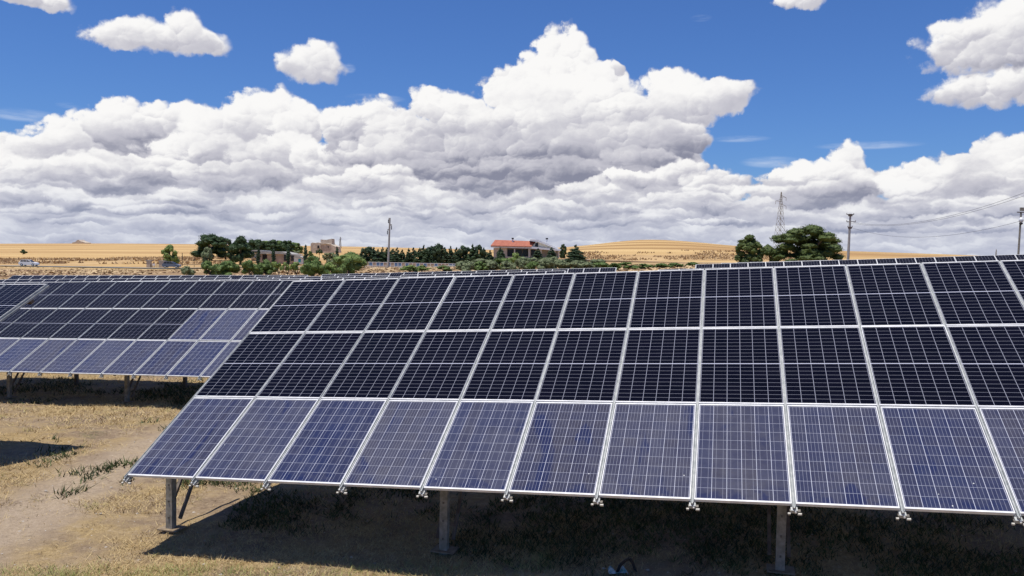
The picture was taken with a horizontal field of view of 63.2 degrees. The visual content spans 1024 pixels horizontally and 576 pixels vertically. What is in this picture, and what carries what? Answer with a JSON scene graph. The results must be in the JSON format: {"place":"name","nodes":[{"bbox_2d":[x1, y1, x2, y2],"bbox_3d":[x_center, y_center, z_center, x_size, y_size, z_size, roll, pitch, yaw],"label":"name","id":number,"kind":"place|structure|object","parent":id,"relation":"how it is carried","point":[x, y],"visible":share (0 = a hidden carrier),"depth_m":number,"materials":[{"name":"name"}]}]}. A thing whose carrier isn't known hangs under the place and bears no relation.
{"place":"outdoors","nodes":[
{"label":"outdoors","id":0,"kind":"place"},
{"bbox_2d":[0,259,707,267],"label":"road","id":1,"kind":"structure","parent":0,"point":[284,266],"depth_m":201.00,"materials":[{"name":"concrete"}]},
{"bbox_2d":[18,259,39,265],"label":"car","id":2,"kind":"object","parent":1,"relation":"on","point":[24,262],"visible":1,"depth_m":197.74,"materials":[{"name":"white paint"}]},
{"bbox_2d":[162,261,180,267],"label":"car","id":3,"kind":"object","parent":1,"relation":"on","point":[167,264],"visible":1,"depth_m":201.74,"materials":[{"name":"grey paint"}]},
{"bbox_2d":[0,263,717,278],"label":"verge grass","id":4,"kind":"structure","parent":0,"point":[72,271],"depth_m":118.67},
{"bbox_2d":[365,262,454,267],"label":"roadside fence","id":5,"kind":"object","parent":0,"point":[379,264],"visible":0.64,"depth_m":237.99,"materials":[{"name":"metal"}]},
{"bbox_2d":[0,240,1023,575],"bbox_3d":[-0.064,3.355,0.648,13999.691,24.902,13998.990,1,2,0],"label":"ground","id":6,"kind":"structure","parent":0,"point":[26,548],"depth_m":12.53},
{"bbox_2d":[0,284,49,322],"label":"solar array","id":7,"kind":"object","parent":6,"relation":"on","point":[14,298],"visible":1,"depth_m":17.09,"materials":[{"name":"glass"}]},
{"bbox_2d":[72,240,90,243],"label":"hill farmhouse","id":8,"kind":"object","parent":6,"relation":"on","point":[81,242],"visible":0.83,"depth_m":1498.59,"materials":[{"name":"stone"}]},
{"bbox_2d":[0,278,231,281],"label":"solar array","id":9,"kind":"object","parent":6,"relation":"on","point":[77,280],"visible":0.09,"depth_m":53.05,"materials":[{"name":"glass"}]},
{"bbox_2d":[0,256,250,263],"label":"dry weeds","id":10,"kind":"object","parent":6,"relation":"on","point":[186,259],"visible":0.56,"depth_m":262.21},
{"bbox_2d":[0,280,311,402],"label":"solar array","id":11,"kind":"object","parent":6,"relation":"on","point":[185,330],"visible":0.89,"depth_m":25.69,"materials":[{"name":"glass"}]},
{"bbox_2d":[8,275,307,278],"bbox_3d":[-28.298,0.979,62.065,26.739,4.475,4.573,2,3,15],"label":"solar array","id":12,"kind":"object","parent":6,"relation":"on","point":[111,276],"visible":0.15,"depth_m":64.48,"materials":[{"name":"glass"}]},
{"bbox_2d":[161,244,179,263],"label":"young tree","id":13,"kind":"object","parent":6,"relation":"on","point":[173,257],"visible":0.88,"depth_m":213.88,"materials":[{"name":"green plant"}]},
{"bbox_2d":[181,266,195,274],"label":"bush","id":14,"kind":"object","parent":6,"relation":"on","point":[186,270],"visible":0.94,"depth_m":98.70,"materials":[{"name":"green plant"}]},
{"bbox_2d":[201,247,212,265],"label":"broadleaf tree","id":15,"kind":"object","parent":6,"relation":"on","point":[206,253],"visible":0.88,"depth_m":204.36,"materials":[{"name":"green plant"}]},
{"bbox_2d":[201,260,216,274],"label":"bush","id":16,"kind":"object","parent":6,"relation":"on","point":[206,265],"visible":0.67,"depth_m":100.48,"materials":[{"name":"green plant"}]},
{"bbox_2d":[190,233,228,260],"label":"broadleaf tree","id":17,"kind":"object","parent":6,"relation":"on","point":[215,243],"visible":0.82,"depth_m":247.89,"materials":[{"name":"green plant"}]},
{"bbox_2d":[216,238,233,259],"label":"broadleaf tree","id":18,"kind":"object","parent":6,"relation":"on","point":[228,255],"visible":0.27,"depth_m":261.42,"materials":[{"name":"green plant"}]},
{"bbox_2d":[213,260,240,274],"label":"bush","id":19,"kind":"object","parent":6,"relation":"on","point":[225,267],"visible":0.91,"depth_m":97.47,"materials":[{"name":"green plant"}]},
{"bbox_2d":[226,235,254,264],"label":"broadleaf tree","id":20,"kind":"object","parent":6,"relation":"on","point":[240,247],"visible":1,"depth_m":220.43,"materials":[{"name":"green plant"}]},
{"bbox_2d":[241,259,261,274],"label":"bush","id":21,"kind":"object","parent":6,"relation":"on","point":[248,266],"visible":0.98,"depth_m":97.24,"materials":[{"name":"green plant"}]},
{"bbox_2d":[248,239,261,252],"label":"broadleaf tree","id":22,"kind":"object","parent":6,"relation":"on","point":[255,244],"visible":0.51,"depth_m":297.95,"materials":[{"name":"green plant"}]},
{"bbox_2d":[255,247,260,264],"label":"cypress tree","id":23,"kind":"object","parent":6,"relation":"on","point":[258,252],"visible":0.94,"depth_m":204.61,"materials":[{"name":"green plant"}]},
{"bbox_2d":[256,239,266,249],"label":"woodland tree","id":24,"kind":"object","parent":6,"relation":"on","point":[263,246],"visible":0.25,"depth_m":399.24,"materials":[{"name":"green plant"}]},
{"bbox_2d":[258,259,278,274],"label":"bush","id":25,"kind":"object","parent":6,"relation":"on","point":[267,267],"visible":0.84,"depth_m":99.58,"materials":[{"name":"green plant"}]},
{"bbox_2d":[266,239,280,251],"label":"woodland tree","id":26,"kind":"object","parent":6,"relation":"on","point":[271,244],"visible":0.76,"depth_m":397.99,"materials":[{"name":"green plant"}]},
{"bbox_2d":[271,261,281,274],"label":"fruit tree","id":27,"kind":"object","parent":6,"relation":"on","point":[275,264],"visible":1,"depth_m":93.99,"materials":[{"name":"green plant"}]},
{"bbox_2d":[251,250,302,263],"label":"farm building","id":28,"kind":"structure","parent":6,"relation":"on","point":[280,257],"depth_m":232.39,"materials":[{"name":"concrete"}]},
{"bbox_2d":[0,548,556,575],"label":"green grass","id":29,"kind":"structure","parent":6,"relation":"on","point":[86,574],"depth_m":10.53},
{"bbox_2d":[279,262,289,274],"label":"fruit tree","id":30,"kind":"object","parent":6,"relation":"on","point":[281,268],"visible":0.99,"depth_m":93.94,"materials":[{"name":"green plant"}]},
{"bbox_2d":[278,240,295,251],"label":"woodland tree","id":31,"kind":"object","parent":6,"relation":"on","point":[284,244],"visible":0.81,"depth_m":398.49,"materials":[{"name":"green plant"}]},
{"bbox_2d":[285,246,290,264],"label":"cypress tree","id":32,"kind":"object","parent":6,"relation":"on","point":[288,255],"visible":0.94,"depth_m":204.63,"materials":[{"name":"green plant"}]},
{"bbox_2d":[289,262,299,274],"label":"fruit tree","id":33,"kind":"object","parent":6,"relation":"on","point":[294,266],"visible":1,"depth_m":93.89,"materials":[{"name":"green plant"}]},
{"bbox_2d":[290,242,303,253],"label":"woodland tree","id":34,"kind":"object","parent":6,"relation":"on","point":[300,249],"visible":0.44,"depth_m":413.25,"materials":[{"name":"green plant"}]},
{"bbox_2d":[294,256,303,263],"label":"white house","id":35,"kind":"structure","parent":6,"relation":"on","point":[299,259],"depth_m":227.91,"materials":[{"name":"paint"}]},
{"bbox_2d":[302,244,308,263],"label":"cypress tree","id":36,"kind":"object","parent":6,"relation":"on","point":[306,255],"visible":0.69,"depth_m":204.62,"materials":[{"name":"green plant"}]},
{"bbox_2d":[161,276,455,280],"bbox_3d":[-11.238,1.528,36.274,19.314,4.533,4.572,2,3,15],"label":"solar array","id":37,"kind":"object","parent":6,"relation":"on","point":[305,278],"visible":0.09,"depth_m":37.90,"materials":[{"name":"glass"}]},
{"bbox_2d":[303,255,321,263],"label":"broadleaf tree","id":38,"kind":"object","parent":6,"relation":"on","point":[310,258],"visible":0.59,"depth_m":199.27,"materials":[{"name":"green plant"}]},
{"bbox_2d":[300,258,328,275],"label":"bush","id":39,"kind":"object","parent":6,"relation":"on","point":[311,268],"visible":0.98,"depth_m":91.82,"materials":[{"name":"green plant"}]},
{"bbox_2d":[242,275,389,278],"bbox_3d":[-12.254,1.242,47.058,9.735,4.083,4.573,2,3,15],"label":"solar array","id":40,"kind":"object","parent":6,"relation":"on","point":[315,277],"visible":0.15,"depth_m":49.04,"materials":[{"name":"glass"}]},
{"bbox_2d":[311,239,341,252],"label":"stone ruin","id":41,"kind":"object","parent":6,"relation":"on","point":[328,246],"visible":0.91,"depth_m":440.59,"materials":[{"name":"stone"}]},
{"bbox_2d":[323,262,343,273],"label":"bush","id":42,"kind":"object","parent":6,"relation":"on","point":[331,267],"visible":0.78,"depth_m":93.75,"materials":[{"name":"green plant"}]},
{"bbox_2d":[340,257,354,273],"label":"bush","id":43,"kind":"object","parent":6,"relation":"on","point":[347,267],"visible":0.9,"depth_m":99.08,"materials":[{"name":"green plant"}]},
{"bbox_2d":[332,253,366,270],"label":"bush","id":44,"kind":"object","parent":6,"relation":"on","point":[358,262],"visible":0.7,"depth_m":104.30,"materials":[{"name":"green plant"}]},
{"bbox_2d":[361,246,371,260],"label":"conifer tree","id":45,"kind":"object","parent":6,"relation":"on","point":[368,250],"visible":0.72,"depth_m":264.83,"materials":[{"name":"green plant"}]},
{"bbox_2d":[368,247,375,261],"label":"conifer tree","id":46,"kind":"object","parent":6,"relation":"on","point":[373,252],"visible":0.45,"depth_m":263.72,"materials":[{"name":"green plant"}]},
{"bbox_2d":[371,249,384,266],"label":"conifer tree","id":47,"kind":"object","parent":6,"relation":"on","point":[378,257],"visible":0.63,"depth_m":257.50,"materials":[{"name":"green plant"}]},
{"bbox_2d":[387,218,391,267],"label":"utility pole","id":48,"kind":"object","parent":6,"relation":"on","point":[388,233],"visible":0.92,"depth_m":179.59,"materials":[{"name":"concrete"}]},
{"bbox_2d":[385,249,399,266],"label":"conifer tree","id":49,"kind":"object","parent":6,"relation":"on","point":[394,257],"visible":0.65,"depth_m":257.39,"materials":[{"name":"green plant"}]},
{"bbox_2d":[398,250,404,262],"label":"conifer tree","id":50,"kind":"object","parent":6,"relation":"on","point":[402,258],"visible":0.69,"depth_m":263.25,"materials":[{"name":"green plant"}]},
{"bbox_2d":[405,248,412,262],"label":"conifer tree","id":51,"kind":"object","parent":6,"relation":"on","point":[408,258],"visible":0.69,"depth_m":261.73,"materials":[{"name":"green plant"}]},
{"bbox_2d":[400,264,419,271],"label":"bush","id":52,"kind":"object","parent":6,"relation":"on","point":[409,268],"visible":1,"depth_m":108.75,"materials":[{"name":"green plant"}]},
{"bbox_2d":[412,248,421,262],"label":"conifer tree","id":53,"kind":"object","parent":6,"relation":"on","point":[417,259],"visible":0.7,"depth_m":260.88,"materials":[{"name":"green plant"}]},
{"bbox_2d":[415,265,430,270],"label":"bush","id":54,"kind":"object","parent":6,"relation":"on","point":[421,268],"visible":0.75,"depth_m":111.39,"materials":[{"name":"green plant"}]},
{"bbox_2d":[416,245,430,262],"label":"conifer tree","id":55,"kind":"object","parent":6,"relation":"on","point":[424,254],"visible":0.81,"depth_m":260.16,"materials":[{"name":"green plant"}]},
{"bbox_2d":[431,243,446,262],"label":"conifer tree","id":56,"kind":"object","parent":6,"relation":"on","point":[437,249],"visible":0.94,"depth_m":260.48,"materials":[{"name":"green plant"}]},
{"bbox_2d":[436,265,451,270],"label":"bush","id":57,"kind":"object","parent":6,"relation":"on","point":[446,268],"visible":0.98,"depth_m":110.66,"materials":[{"name":"green plant"}]},
{"bbox_2d":[445,246,453,264],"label":"conifer tree","id":58,"kind":"object","parent":6,"relation":"on","point":[449,258],"visible":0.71,"depth_m":265.38,"materials":[{"name":"green plant"}]},
{"bbox_2d":[451,247,459,263],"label":"conifer tree","id":59,"kind":"object","parent":6,"relation":"on","point":[456,258],"visible":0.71,"depth_m":260.31,"materials":[{"name":"green plant"}]},
{"bbox_2d":[456,245,467,260],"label":"conifer tree","id":60,"kind":"object","parent":6,"relation":"on","point":[462,251],"visible":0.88,"depth_m":260.66,"materials":[{"name":"green plant"}]},
{"bbox_2d":[455,261,474,270],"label":"bush","id":61,"kind":"object","parent":6,"relation":"on","point":[465,266],"visible":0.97,"depth_m":102.58,"materials":[{"name":"green plant"}]},
{"bbox_2d":[322,267,616,276],"bbox_3d":[-4.001,0.774,55.303,21.451,4.715,4.572,2,3,15],"label":"solar array","id":62,"kind":"object","parent":6,"relation":"on","point":[584,270],"visible":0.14,"depth_m":56.84,"materials":[{"name":"glass"}]},
{"bbox_2d":[465,244,479,261],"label":"conifer tree","id":63,"kind":"object","parent":6,"relation":"on","point":[471,255],"visible":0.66,"depth_m":258.64,"materials":[{"name":"green plant"}]},
{"bbox_2d":[475,245,485,258],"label":"conifer tree","id":64,"kind":"object","parent":6,"relation":"on","point":[481,253],"visible":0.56,"depth_m":262.07,"materials":[{"name":"green plant"}]},
{"bbox_2d":[473,261,488,270],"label":"bush","id":65,"kind":"object","parent":6,"relation":"on","point":[479,266],"visible":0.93,"depth_m":104.72,"materials":[{"name":"green plant"}]},
{"bbox_2d":[471,258,492,263],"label":"bush","id":66,"kind":"object","parent":6,"relation":"on","point":[483,260],"visible":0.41,"depth_m":115.34,"materials":[{"name":"green plant"}]},
{"bbox_2d":[400,271,565,276],"bbox_3d":[-2.289,1.095,44.288,9.757,4.207,4.572,2,3,15],"label":"solar array","id":67,"kind":"object","parent":6,"relation":"on","point":[503,273],"visible":0.16,"depth_m":46.14,"materials":[{"name":"glass"}]},
{"bbox_2d":[485,250,493,260],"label":"conifer tree","id":68,"kind":"object","parent":6,"relation":"on","point":[489,256],"visible":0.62,"depth_m":204.57,"materials":[{"name":"green plant"}]},
{"bbox_2d":[485,261,499,270],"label":"bush","id":69,"kind":"object","parent":6,"relation":"on","point":[491,265],"visible":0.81,"depth_m":105.65,"materials":[{"name":"green plant"}]},
{"bbox_2d":[493,247,504,262],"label":"conifer tree","id":70,"kind":"object","parent":6,"relation":"on","point":[500,253],"visible":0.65,"depth_m":201.18,"materials":[{"name":"green plant"}]},
{"bbox_2d":[494,258,512,269],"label":"bush","id":71,"kind":"object","parent":6,"relation":"on","point":[500,260],"visible":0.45,"depth_m":113.91,"materials":[{"name":"green plant"}]},
{"bbox_2d":[496,261,512,269],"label":"bush","id":72,"kind":"object","parent":6,"relation":"on","point":[507,264],"visible":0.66,"depth_m":106.23,"materials":[{"name":"green plant"}]},
{"bbox_2d":[0,375,1023,575],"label":"green weeds","id":73,"kind":"object","parent":6,"relation":"on","point":[653,518],"visible":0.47,"depth_m":11.56,"materials":[{"name":"green plant"}]},
{"bbox_2d":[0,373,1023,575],"bbox_3d":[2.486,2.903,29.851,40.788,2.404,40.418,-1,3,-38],"label":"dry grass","id":74,"kind":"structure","parent":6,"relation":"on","point":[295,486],"depth_m":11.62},
{"bbox_2d":[508,253,525,263],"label":"bush","id":75,"kind":"object","parent":6,"relation":"on","point":[515,256],"visible":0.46,"depth_m":164.14,"materials":[{"name":"green plant"}]},
{"bbox_2d":[509,258,527,269],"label":"bush","id":76,"kind":"object","parent":6,"relation":"on","point":[520,263],"visible":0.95,"depth_m":102.85,"materials":[{"name":"green plant"}]},
{"bbox_2d":[491,238,560,258],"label":"country house","id":77,"kind":"structure","parent":6,"relation":"on","point":[529,248],"depth_m":223.22,"materials":[{"name":"tile"}]},
{"bbox_2d":[522,249,527,256],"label":"window","id":78,"kind":"structure","parent":77,"relation":"in","point":[524,251],"depth_m":225.63,"materials":[{"name":"black"}]},
{"bbox_2d":[514,257,539,269],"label":"bush","id":79,"kind":"object","parent":6,"relation":"on","point":[527,260],"visible":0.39,"depth_m":111.80,"materials":[{"name":"green plant"}]},
{"bbox_2d":[523,261,538,269],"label":"bush","id":80,"kind":"object","parent":6,"relation":"on","point":[532,265],"visible":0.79,"depth_m":106.17,"materials":[{"name":"green plant"}]},
{"bbox_2d":[533,248,542,259],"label":"conifer tree","id":81,"kind":"object","parent":6,"relation":"on","point":[537,253],"visible":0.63,"depth_m":201.32,"materials":[{"name":"green plant"}]},
{"bbox_2d":[537,259,555,268],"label":"bush","id":82,"kind":"object","parent":6,"relation":"on","point":[547,264],"visible":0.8,"depth_m":102.19,"materials":[{"name":"green plant"}]},
{"bbox_2d":[537,257,557,263],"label":"bush","id":83,"kind":"object","parent":6,"relation":"on","point":[543,259],"visible":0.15,"depth_m":113.35,"materials":[{"name":"green plant"}]},
{"bbox_2d":[546,247,555,257],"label":"conifer tree","id":84,"kind":"object","parent":6,"relation":"on","point":[552,253],"visible":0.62,"depth_m":199.39,"materials":[{"name":"green plant"}]},
{"bbox_2d":[553,259,566,268],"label":"bush","id":85,"kind":"object","parent":6,"relation":"on","point":[559,263],"visible":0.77,"depth_m":105.65,"materials":[{"name":"green plant"}]},
{"bbox_2d":[559,244,566,257],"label":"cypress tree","id":86,"kind":"object","parent":6,"relation":"on","point":[563,252],"visible":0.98,"depth_m":328.81,"materials":[{"name":"green plant"}]},
{"bbox_2d":[121,260,1023,574],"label":"solar array","id":87,"kind":"object","parent":6,"relation":"on","point":[899,388],"visible":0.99,"depth_m":11.17,"materials":[{"name":"glass"}]},
{"bbox_2d":[564,260,582,268],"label":"bush","id":88,"kind":"object","parent":6,"relation":"on","point":[573,264],"visible":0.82,"depth_m":104.75,"materials":[{"name":"green plant"}]},
{"bbox_2d":[565,244,587,262],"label":"conifer tree","id":89,"kind":"object","parent":6,"relation":"on","point":[575,253],"visible":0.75,"depth_m":188.45,"materials":[{"name":"green plant"}]},
{"bbox_2d":[582,262,594,267],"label":"bush","id":90,"kind":"object","parent":6,"relation":"on","point":[587,265],"visible":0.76,"depth_m":105.87,"materials":[{"name":"green plant"}]},
{"bbox_2d":[584,259,605,265],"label":"bush","id":91,"kind":"object","parent":6,"relation":"on","point":[595,260],"visible":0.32,"depth_m":112.86,"materials":[{"name":"green plant"}]},
{"bbox_2d":[592,261,609,267],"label":"bush","id":92,"kind":"object","parent":6,"relation":"on","point":[601,264],"visible":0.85,"depth_m":104.90,"materials":[{"name":"green plant"}]},
{"bbox_2d":[607,263,621,269],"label":"bush","id":93,"kind":"object","parent":6,"relation":"on","point":[618,266],"visible":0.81,"depth_m":104.68,"materials":[{"name":"green plant"}]},
{"bbox_2d":[608,557,636,574],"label":"work bag","id":94,"kind":"object","parent":6,"relation":"on","point":[618,571],"visible":0.99,"depth_m":9.96,"materials":[{"name":"blue fabric"}]},
{"bbox_2d":[619,262,638,269],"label":"bush","id":95,"kind":"object","parent":6,"relation":"on","point":[625,266],"visible":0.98,"depth_m":104.75,"materials":[{"name":"green plant"}]},
{"bbox_2d":[635,264,654,268],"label":"bush","id":96,"kind":"object","parent":6,"relation":"on","point":[644,266],"visible":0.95,"depth_m":104.68,"materials":[{"name":"green plant"}]},
{"bbox_2d":[655,263,667,267],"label":"bush","id":97,"kind":"object","parent":6,"relation":"on","point":[660,265],"visible":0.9,"depth_m":104.36,"materials":[{"name":"green plant"}]},
{"bbox_2d":[668,262,683,266],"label":"bush","id":98,"kind":"object","parent":6,"relation":"on","point":[674,264],"visible":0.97,"depth_m":103.54,"materials":[{"name":"green plant"}]},
{"bbox_2d":[582,249,792,259],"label":"hillside weeds","id":99,"kind":"object","parent":6,"relation":"on","point":[725,256],"visible":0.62,"depth_m":337.50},
{"bbox_2d":[733,234,765,262],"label":"pine tree","id":100,"kind":"object","parent":6,"relation":"on","point":[749,244],"visible":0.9,"depth_m":148.81,"materials":[{"name":"green plant"}]},
{"bbox_2d":[761,244,786,261],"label":"pine tree","id":101,"kind":"object","parent":6,"relation":"on","point":[770,254],"visible":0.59,"depth_m":150.60,"materials":[{"name":"green plant"}]},
{"bbox_2d":[773,192,784,244],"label":"lattice pylon","id":102,"kind":"object","parent":6,"relation":"on","point":[780,216],"visible":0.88,"depth_m":477.89,"materials":[{"name":"metal"}]},
{"bbox_2d":[659,263,900,269],"bbox_3d":[12.784,0.841,40.112,11.881,4.281,4.572,2,3,15],"label":"solar array","id":103,"kind":"object","parent":6,"relation":"on","point":[755,267],"visible":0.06,"depth_m":42.61,"materials":[{"name":"glass"}]},
{"bbox_2d":[769,224,845,260],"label":"pine tree","id":104,"kind":"object","parent":6,"relation":"on","point":[823,246],"visible":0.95,"depth_m":147.45,"materials":[{"name":"green plant"}]},
{"bbox_2d":[846,213,855,259],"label":"utility pole","id":105,"kind":"object","parent":6,"relation":"on","point":[849,234],"visible":0.95,"depth_m":119.63,"materials":[{"name":"concrete"}]},
{"bbox_2d":[695,254,1023,267],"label":"solar array","id":106,"kind":"object","parent":6,"relation":"on","point":[901,260],"visible":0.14,"depth_m":50.17,"materials":[{"name":"glass"}]},
{"bbox_2d":[1017,207,1023,253],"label":"camera pole","id":107,"kind":"object","parent":6,"relation":"on","point":[1021,219],"visible":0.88,"depth_m":54.80,"materials":[{"name":"metal"}]},
{"bbox_2d":[1,390,1022,575],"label":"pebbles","id":108,"kind":"object","parent":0,"point":[390,533],"visible":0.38,"depth_m":11.69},
{"bbox_2d":[0,0,1023,255],"label":"sky","id":109,"kind":"structure","parent":0,"point":[457,123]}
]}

